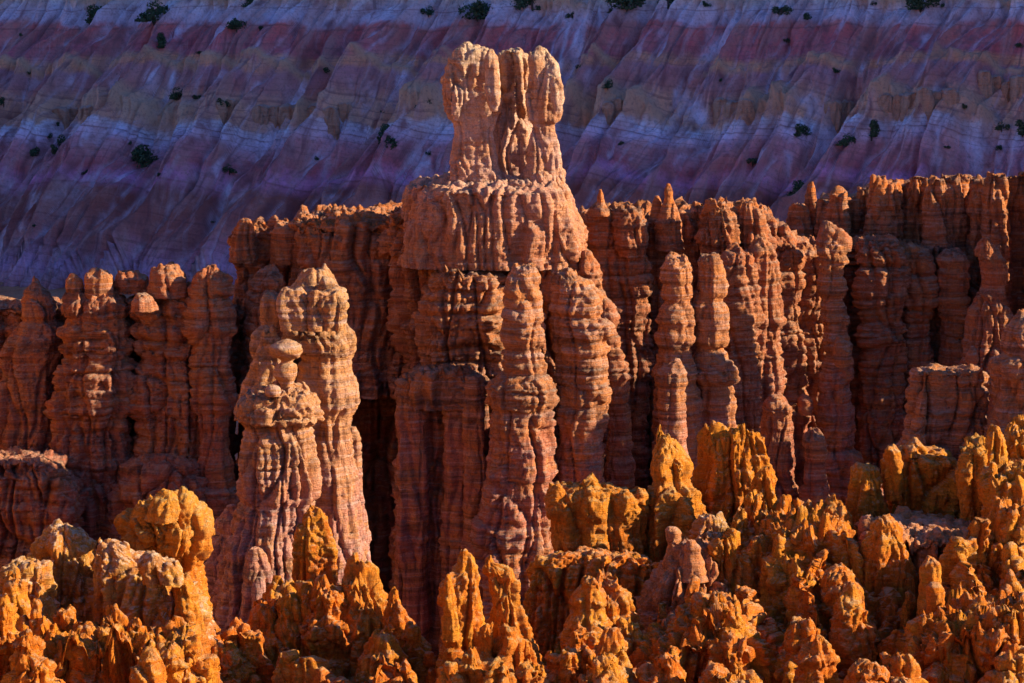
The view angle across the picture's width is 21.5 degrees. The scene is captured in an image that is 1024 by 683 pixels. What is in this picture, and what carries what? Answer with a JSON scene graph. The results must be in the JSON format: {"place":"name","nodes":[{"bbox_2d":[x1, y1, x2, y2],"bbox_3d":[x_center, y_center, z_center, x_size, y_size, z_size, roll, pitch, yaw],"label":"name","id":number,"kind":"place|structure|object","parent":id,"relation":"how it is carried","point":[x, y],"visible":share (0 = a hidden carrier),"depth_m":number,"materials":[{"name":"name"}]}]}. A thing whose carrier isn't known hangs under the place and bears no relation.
{"place":"outdoors","nodes":[
{"label":"outdoors","id":0,"kind":"place"},
{"bbox_2d":[0,282,238,459],"bbox_3d":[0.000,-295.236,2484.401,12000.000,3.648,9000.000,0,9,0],"label":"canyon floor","id":1,"kind":"structure","parent":0,"point":[14,292],"depth_m":700.31,"materials":[{"name":"stone"}]},
{"bbox_2d":[0,275,63,451],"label":"hoodoo","id":2,"kind":"object","parent":1,"relation":"on","point":[31,355],"visible":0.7,"depth_m":307.56,"materials":[{"name":"brown stone"}]},
{"bbox_2d":[0,446,87,568],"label":"rock buttress","id":3,"kind":"object","parent":1,"relation":"on","point":[39,492],"visible":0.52,"depth_m":298.00,"materials":[{"name":"brown stone"}]},
{"bbox_2d":[43,267,138,548],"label":"hoodoo","id":4,"kind":"object","parent":1,"relation":"on","point":[86,411],"visible":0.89,"depth_m":304.46,"materials":[{"name":"brown stone"}]},
{"bbox_2d":[0,295,245,480],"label":"ridge wall","id":5,"kind":"structure","parent":1,"relation":"on","point":[11,318],"depth_m":313.92,"materials":[{"name":"brown stone"}]},
{"bbox_2d":[100,452,211,575],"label":"rock buttress","id":6,"kind":"object","parent":1,"relation":"on","point":[143,476],"visible":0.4,"depth_m":303.26,"materials":[{"name":"brown stone"}]},
{"bbox_2d":[113,261,199,459],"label":"hoodoo","id":7,"kind":"object","parent":1,"relation":"on","point":[163,415],"visible":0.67,"depth_m":304.81,"materials":[{"name":"brown stone"}]},
{"bbox_2d":[113,486,214,619],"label":"boulder tower","id":8,"kind":"structure","parent":1,"relation":"on","point":[176,524],"depth_m":207.94,"materials":[{"name":"orange stone"}]},
{"bbox_2d":[180,264,239,522],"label":"hoodoo","id":9,"kind":"object","parent":1,"relation":"on","point":[209,329],"visible":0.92,"depth_m":303.47,"materials":[{"name":"brown stone"}]},
{"bbox_2d":[227,215,294,465],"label":"rock block","id":10,"kind":"object","parent":1,"relation":"on","point":[261,255],"visible":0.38,"depth_m":311.86,"materials":[{"name":"brown stone"}]},
{"bbox_2d":[249,263,371,582],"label":"hoodoo","id":11,"kind":"object","parent":1,"relation":"on","point":[307,309],"visible":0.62,"depth_m":260.38,"materials":[{"name":"brown stone"}]},
{"bbox_2d":[288,200,588,600],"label":"ridge wall","id":12,"kind":"structure","parent":1,"relation":"on","point":[357,251],"depth_m":309.55,"materials":[{"name":"brown stone"}]},
{"bbox_2d":[396,42,585,302],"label":"castle rock","id":13,"kind":"object","parent":12,"relation":"on","point":[498,196],"visible":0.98,"depth_m":298.81,"materials":[{"name":"orange stone"}]},
{"bbox_2d":[392,265,506,655],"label":"rock buttress","id":14,"kind":"object","parent":1,"relation":"on","point":[443,411],"visible":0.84,"depth_m":298.17,"materials":[{"name":"brown stone"}]},
{"bbox_2d":[434,549,549,682],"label":"twin spires","id":15,"kind":"object","parent":1,"relation":"on","point":[499,645],"visible":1,"depth_m":199.89,"materials":[{"name":"orange stone"}]},
{"bbox_2d":[466,261,559,621],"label":"pillar","id":16,"kind":"structure","parent":1,"relation":"on","point":[510,523],"depth_m":289.64,"materials":[{"name":"brown stone"}]},
{"bbox_2d":[548,264,614,482],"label":"pillar","id":17,"kind":"structure","parent":1,"relation":"on","point":[582,331],"depth_m":292.05,"materials":[{"name":"orange stone"}]},
{"bbox_2d":[523,473,658,665],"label":"rock block","id":18,"kind":"object","parent":1,"relation":"on","point":[596,525],"visible":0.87,"depth_m":228.40,"materials":[{"name":"orange stone"}]},
{"bbox_2d":[577,250,635,488],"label":"pillar","id":19,"kind":"structure","parent":1,"relation":"on","point":[620,467],"depth_m":301.75,"materials":[{"name":"brown stone"}]},
{"bbox_2d":[653,358,688,481],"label":"pillar","id":20,"kind":"structure","parent":1,"relation":"on","point":[671,380],"depth_m":296.45,"materials":[{"name":"brown stone"}]},
{"bbox_2d":[650,251,703,482],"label":"pillar","id":21,"kind":"structure","parent":1,"relation":"on","point":[674,335],"depth_m":303.12,"materials":[{"name":"orange stone"}]},
{"bbox_2d":[633,526,732,630],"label":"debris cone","id":22,"kind":"object","parent":1,"relation":"on","point":[682,563],"visible":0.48,"depth_m":217.39,"materials":[{"name":"brown stone"}]},
{"bbox_2d":[579,183,809,490],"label":"fin wall","id":23,"kind":"structure","parent":1,"relation":"on","point":[630,246],"depth_m":322.08,"materials":[{"name":"brown stone"}]},
{"bbox_2d":[692,252,739,428],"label":"pillar","id":24,"kind":"structure","parent":1,"relation":"on","point":[718,377],"depth_m":304.12,"materials":[{"name":"orange stone"}]},
{"bbox_2d":[760,394,798,499],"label":"pillar","id":25,"kind":"structure","parent":1,"relation":"on","point":[777,428],"depth_m":307.26,"materials":[{"name":"brown stone"}]},
{"bbox_2d":[775,235,825,490],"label":"rock buttress","id":26,"kind":"object","parent":1,"relation":"on","point":[802,355],"visible":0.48,"depth_m":328.31,"materials":[{"name":"brown stone"}]},
{"bbox_2d":[798,427,830,507],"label":"pillar","id":27,"kind":"structure","parent":1,"relation":"on","point":[814,488],"depth_m":304.93,"materials":[{"name":"brown stone"}]},
{"bbox_2d":[814,220,863,509],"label":"rock buttress","id":28,"kind":"object","parent":1,"relation":"on","point":[835,419],"visible":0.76,"depth_m":323.89,"materials":[{"name":"brown stone"}]},
{"bbox_2d":[797,229,978,450],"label":"ridge wall","id":29,"kind":"structure","parent":1,"relation":"on","point":[851,267],"depth_m":335.11,"materials":[{"name":"brown stone"}]},
{"bbox_2d":[851,233,939,502],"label":"rock buttress","id":30,"kind":"object","parent":1,"relation":"on","point":[895,290],"visible":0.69,"depth_m":331.18,"materials":[{"name":"brown stone"}]},
{"bbox_2d":[786,171,1023,361],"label":"cliff wall","id":31,"kind":"structure","parent":1,"relation":"on","point":[966,213],"depth_m":335.83,"materials":[{"name":"orange stone"}]},
{"bbox_2d":[895,363,989,460],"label":"rock block","id":32,"kind":"object","parent":1,"relation":"on","point":[946,407],"visible":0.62,"depth_m":274.86,"materials":[{"name":"brown stone"}]},
{"bbox_2d":[935,247,970,366],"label":"pillar","id":33,"kind":"structure","parent":1,"relation":"on","point":[952,274],"depth_m":331.72,"materials":[{"name":"brown stone"}]},
{"bbox_2d":[957,237,1013,418],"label":"pillar","id":34,"kind":"structure","parent":1,"relation":"on","point":[989,317],"depth_m":319.54,"materials":[{"name":"brown stone"}]},
{"bbox_2d":[983,309,1023,436],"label":"hoodoo","id":35,"kind":"object","parent":1,"relation":"on","point":[1006,373],"visible":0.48,"depth_m":270.10,"materials":[{"name":"brown stone"}]},
{"bbox_2d":[0,0,1023,299],"bbox_3d":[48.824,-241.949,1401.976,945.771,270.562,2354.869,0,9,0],"label":"hillside","id":36,"kind":"structure","parent":0,"point":[114,208],"depth_m":701.32,"materials":[{"name":"purple stone"}]},
{"bbox_2d":[0,97,5,106],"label":"shrub","id":37,"kind":"object","parent":36,"relation":"on","point":[2,101],"visible":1,"depth_m":781.56,"materials":[{"name":"green plant"}]},
{"bbox_2d":[30,146,39,156],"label":"shrub","id":38,"kind":"object","parent":36,"relation":"on","point":[33,151],"visible":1,"depth_m":756.51,"materials":[{"name":"green plant"}]},
{"bbox_2d":[50,144,57,153],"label":"shrub","id":39,"kind":"object","parent":36,"relation":"on","point":[54,149],"visible":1,"depth_m":748.22,"materials":[{"name":"green plant"}]},
{"bbox_2d":[57,135,65,145],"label":"shrub","id":40,"kind":"object","parent":36,"relation":"on","point":[63,139],"visible":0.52,"depth_m":752.93,"materials":[{"name":"green plant"}]},
{"bbox_2d":[52,105,93,129],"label":"rock outcrop","id":41,"kind":"object","parent":36,"relation":"on","point":[63,113],"visible":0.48,"depth_m":768.25,"materials":[{"name":"stone"}]},
{"bbox_2d":[85,4,101,24],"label":"shrub","id":42,"kind":"object","parent":36,"relation":"on","point":[91,14],"visible":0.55,"depth_m":795.04,"materials":[{"name":"green plant"}]},
{"bbox_2d":[130,144,158,167],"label":"shrub","id":43,"kind":"object","parent":36,"relation":"on","point":[138,153],"visible":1,"depth_m":735.21,"materials":[{"name":"green plant"}]},
{"bbox_2d":[134,0,169,24],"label":"shrub","id":44,"kind":"object","parent":36,"relation":"on","point":[147,16],"visible":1,"depth_m":768.08,"materials":[{"name":"green plant"}]},
{"bbox_2d":[157,32,166,48],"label":"shrub","id":45,"kind":"object","parent":36,"relation":"on","point":[161,38],"visible":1,"depth_m":760.78,"materials":[{"name":"green plant"}]},
{"bbox_2d":[169,86,182,99],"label":"shrub","id":46,"kind":"object","parent":36,"relation":"on","point":[174,95],"visible":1,"depth_m":749.91,"materials":[{"name":"green plant"}]},
{"bbox_2d":[216,99,235,123],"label":"rock outcrop","id":47,"kind":"object","parent":36,"relation":"on","point":[222,110],"visible":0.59,"depth_m":730.71,"materials":[{"name":"stone"}]},
{"bbox_2d":[217,98,230,106],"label":"shrub","id":48,"kind":"object","parent":47,"relation":"on","point":[219,100],"visible":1,"depth_m":730.13,"materials":[{"name":"green plant"}]},
{"bbox_2d":[222,163,236,174],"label":"shrub","id":49,"kind":"object","parent":36,"relation":"on","point":[230,169],"visible":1,"depth_m":716.75,"materials":[{"name":"green plant"}]},
{"bbox_2d":[224,18,246,31],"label":"shrub","id":50,"kind":"object","parent":36,"relation":"on","point":[237,24],"visible":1,"depth_m":750.89,"materials":[{"name":"green plant"}]},
{"bbox_2d":[241,0,253,6],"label":"shrub","id":51,"kind":"object","parent":36,"relation":"on","point":[249,3],"visible":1,"depth_m":762.37,"materials":[{"name":"green plant"}]},
{"bbox_2d":[252,102,352,139],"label":"rock outcrop","id":52,"kind":"object","parent":36,"relation":"on","point":[265,114],"visible":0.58,"depth_m":729.17,"materials":[{"name":"stone"}]},
{"bbox_2d":[377,123,396,149],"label":"shrub","id":53,"kind":"object","parent":36,"relation":"on","point":[384,127],"visible":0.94,"depth_m":687.77,"materials":[{"name":"green plant"}]},
{"bbox_2d":[420,5,433,16],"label":"shrub","id":54,"kind":"object","parent":36,"relation":"on","point":[428,12],"visible":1,"depth_m":730.10,"materials":[{"name":"green plant"}]},
{"bbox_2d":[458,0,492,21],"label":"shrub","id":55,"kind":"object","parent":36,"relation":"on","point":[477,7],"visible":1,"depth_m":713.26,"materials":[{"name":"green plant"}]},
{"bbox_2d":[510,0,540,10],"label":"shrub","id":56,"kind":"object","parent":36,"relation":"on","point":[522,3],"visible":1,"depth_m":713.56,"materials":[{"name":"green plant"}]},
{"bbox_2d":[565,11,573,18],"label":"shrub","id":57,"kind":"object","parent":36,"relation":"on","point":[571,15],"visible":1,"depth_m":708.91,"materials":[{"name":"green plant"}]},
{"bbox_2d":[601,78,612,89],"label":"shrub","id":58,"kind":"object","parent":36,"relation":"on","point":[609,85],"visible":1,"depth_m":664.94,"materials":[{"name":"green plant"}]},
{"bbox_2d":[601,97,622,125],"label":"rock outcrop","id":59,"kind":"object","parent":36,"relation":"on","point":[611,109],"visible":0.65,"depth_m":662.53,"materials":[{"name":"stone"}]},
{"bbox_2d":[605,0,645,11],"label":"shrub","id":60,"kind":"object","parent":36,"relation":"on","point":[626,3],"visible":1,"depth_m":690.35,"materials":[{"name":"green plant"}]},
{"bbox_2d":[657,0,673,8],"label":"shrub","id":61,"kind":"object","parent":36,"relation":"on","point":[668,2],"visible":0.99,"depth_m":688.47,"materials":[{"name":"green plant"}]},
{"bbox_2d":[702,1,711,6],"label":"shrub","id":62,"kind":"object","parent":36,"relation":"on","point":[706,5],"visible":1,"depth_m":682.16,"materials":[{"name":"green plant"}]},
{"bbox_2d":[712,97,754,127],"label":"rock outcrop","id":63,"kind":"object","parent":36,"relation":"on","point":[746,112],"visible":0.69,"depth_m":655.82,"materials":[{"name":"stone"}]},
{"bbox_2d":[746,158,757,166],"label":"shrub","id":64,"kind":"object","parent":36,"relation":"on","point":[752,160],"visible":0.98,"depth_m":634.70,"materials":[{"name":"green plant"}]},
{"bbox_2d":[771,5,793,14],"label":"shrub","id":65,"kind":"object","parent":36,"relation":"on","point":[785,9],"visible":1,"depth_m":667.84,"materials":[{"name":"green plant"}]},
{"bbox_2d":[787,180,804,195],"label":"shrub","id":66,"kind":"object","parent":36,"relation":"on","point":[797,187],"visible":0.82,"depth_m":616.37,"materials":[{"name":"green plant"}]},
{"bbox_2d":[794,123,811,136],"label":"shrub","id":67,"kind":"object","parent":36,"relation":"on","point":[799,130],"visible":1,"depth_m":635.69,"materials":[{"name":"green plant"}]},
{"bbox_2d":[803,12,811,19],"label":"shrub","id":68,"kind":"object","parent":36,"relation":"on","point":[806,16],"visible":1,"depth_m":665.48,"materials":[{"name":"green plant"}]},
{"bbox_2d":[824,99,854,133],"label":"rock outcrop","id":69,"kind":"object","parent":36,"relation":"on","point":[838,109],"visible":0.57,"depth_m":640.46,"materials":[{"name":"stone"}]},
{"bbox_2d":[835,133,855,146],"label":"shrub","id":70,"kind":"object","parent":36,"relation":"on","point":[844,142],"visible":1,"depth_m":619.10,"materials":[{"name":"green plant"}]},
{"bbox_2d":[869,119,879,140],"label":"shrub","id":71,"kind":"object","parent":36,"relation":"on","point":[874,126],"visible":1,"depth_m":621.76,"materials":[{"name":"green plant"}]},
{"bbox_2d":[877,93,892,116],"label":"rock outcrop","id":72,"kind":"object","parent":36,"relation":"on","point":[885,104],"visible":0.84,"depth_m":625.86,"materials":[{"name":"stone"}]},
{"bbox_2d":[905,0,940,12],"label":"shrub","id":73,"kind":"object","parent":36,"relation":"on","point":[919,5],"visible":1,"depth_m":644.11,"materials":[{"name":"green plant"}]},
{"bbox_2d":[892,86,959,121],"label":"rock outcrop","id":74,"kind":"object","parent":36,"relation":"on","point":[928,99],"visible":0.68,"depth_m":618.78,"materials":[{"name":"stone"}]},
{"bbox_2d":[995,145,1002,149],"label":"shrub","id":75,"kind":"object","parent":36,"relation":"on","point":[999,147],"visible":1,"depth_m":612.32,"materials":[{"name":"green plant"}]},
{"bbox_2d":[977,70,1023,109],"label":"rock outcrop","id":76,"kind":"object","parent":36,"relation":"on","point":[1012,88],"visible":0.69,"depth_m":622.92,"materials":[{"name":"stone"}]},
{"bbox_2d":[994,121,1009,131],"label":"shrub","id":77,"kind":"object","parent":36,"relation":"on","point":[999,127],"visible":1,"depth_m":613.77,"materials":[{"name":"green plant"}]},
{"bbox_2d":[1014,42,1023,47],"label":"shrub","id":78,"kind":"object","parent":36,"relation":"on","point":[1018,45],"visible":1,"depth_m":628.83,"materials":[{"name":"green plant"}]},
{"bbox_2d":[1015,119,1023,137],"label":"shrub","id":79,"kind":"object","parent":36,"relation":"on","point":[1019,122],"visible":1,"depth_m":610.19,"materials":[{"name":"green plant"}]},
{"bbox_2d":[965,346,978,365],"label":"boulder spire","id":80,"kind":"object","parent":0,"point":[971,357],"visible":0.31,"depth_m":299.41,"materials":[{"name":"brown stone"}]},
{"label":"foreground slope","id":81,"kind":"structure","parent":0,"visible":0},
{"bbox_2d":[0,556,60,681],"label":"crag","id":82,"kind":"structure","parent":81,"relation":"on","point":[28,586],"depth_m":197.88,"materials":[{"name":"orange stone"}]},
{"bbox_2d":[26,518,104,623],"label":"boulder tower","id":83,"kind":"structure","parent":81,"relation":"on","point":[68,550],"depth_m":206.56,"materials":[{"name":"orange stone"}]},
{"bbox_2d":[0,603,222,682],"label":"spire row","id":84,"kind":"object","parent":81,"relation":"on","point":[115,645],"visible":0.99,"depth_m":187.67,"materials":[{"name":"orange stone"}]},
{"bbox_2d":[95,538,221,653],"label":"boulder tower","id":85,"kind":"structure","parent":81,"relation":"on","point":[152,588],"depth_m":201.85,"materials":[{"name":"orange stone"}]},
{"bbox_2d":[204,324,324,632],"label":"hoodoo","id":86,"kind":"object","parent":81,"relation":"on","point":[279,485],"visible":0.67,"depth_m":252.23,"materials":[{"name":"brown stone"}]},
{"bbox_2d":[265,384,280,396],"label":"boulder","id":87,"kind":"object","parent":86,"relation":"on","point":[272,390],"visible":1,"depth_m":250.24,"materials":[{"name":"stone"}]},
{"bbox_2d":[268,339,302,390],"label":"mushroom rock","id":88,"kind":"object","parent":86,"relation":"on","point":[286,352],"visible":0.99,"depth_m":252.00,"materials":[{"name":"orange stone"}]},
{"bbox_2d":[291,504,337,584],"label":"spire","id":89,"kind":"structure","parent":81,"relation":"on","point":[314,553],"depth_m":237.01,"materials":[{"name":"orange stone"}]},
{"bbox_2d":[211,552,438,682],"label":"ridge crag","id":90,"kind":"structure","parent":81,"relation":"on","point":[355,626],"depth_m":206.24,"materials":[{"name":"orange stone"}]},
{"bbox_2d":[544,569,783,682],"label":"ridge crag","id":91,"kind":"structure","parent":81,"relation":"on","point":[702,636],"depth_m":203.36,"materials":[{"name":"orange stone"}]},
{"bbox_2d":[645,424,706,562],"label":"spire","id":92,"kind":"structure","parent":81,"relation":"on","point":[675,495],"depth_m":230.34,"materials":[{"name":"orange stone"}]},
{"bbox_2d":[689,511,728,540],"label":"crag","id":93,"kind":"structure","parent":81,"relation":"on","point":[710,526],"depth_m":223.49,"materials":[{"name":"orange stone"}]},
{"bbox_2d":[690,420,778,527],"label":"crag","id":94,"kind":"structure","parent":81,"relation":"on","point":[731,462],"depth_m":233.07,"materials":[{"name":"orange stone"}]},
{"bbox_2d":[707,466,916,682],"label":"ridge crag","id":95,"kind":"structure","parent":81,"relation":"on","point":[794,569],"depth_m":215.65,"materials":[{"name":"orange stone"}]},
{"bbox_2d":[845,437,959,541],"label":"crag","id":96,"kind":"structure","parent":81,"relation":"on","point":[915,475],"depth_m":230.54,"materials":[{"name":"orange stone"}]},
{"bbox_2d":[854,506,971,619],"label":"rock ledge","id":97,"kind":"object","parent":81,"relation":"on","point":[899,546],"visible":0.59,"depth_m":216.80,"materials":[{"name":"orange stone"}]},
{"bbox_2d":[916,555,944,616],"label":"spire","id":98,"kind":"structure","parent":81,"relation":"on","point":[931,597],"depth_m":209.63,"materials":[{"name":"orange stone"}]},
{"bbox_2d":[876,537,1023,682],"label":"ridge crag","id":99,"kind":"structure","parent":81,"relation":"on","point":[961,635],"depth_m":202.41,"materials":[{"name":"orange stone"}]},
{"bbox_2d":[938,414,1023,595],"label":"crag","id":100,"kind":"structure","parent":81,"relation":"on","point":[989,472],"depth_m":221.02,"materials":[{"name":"orange stone"}]}
]}

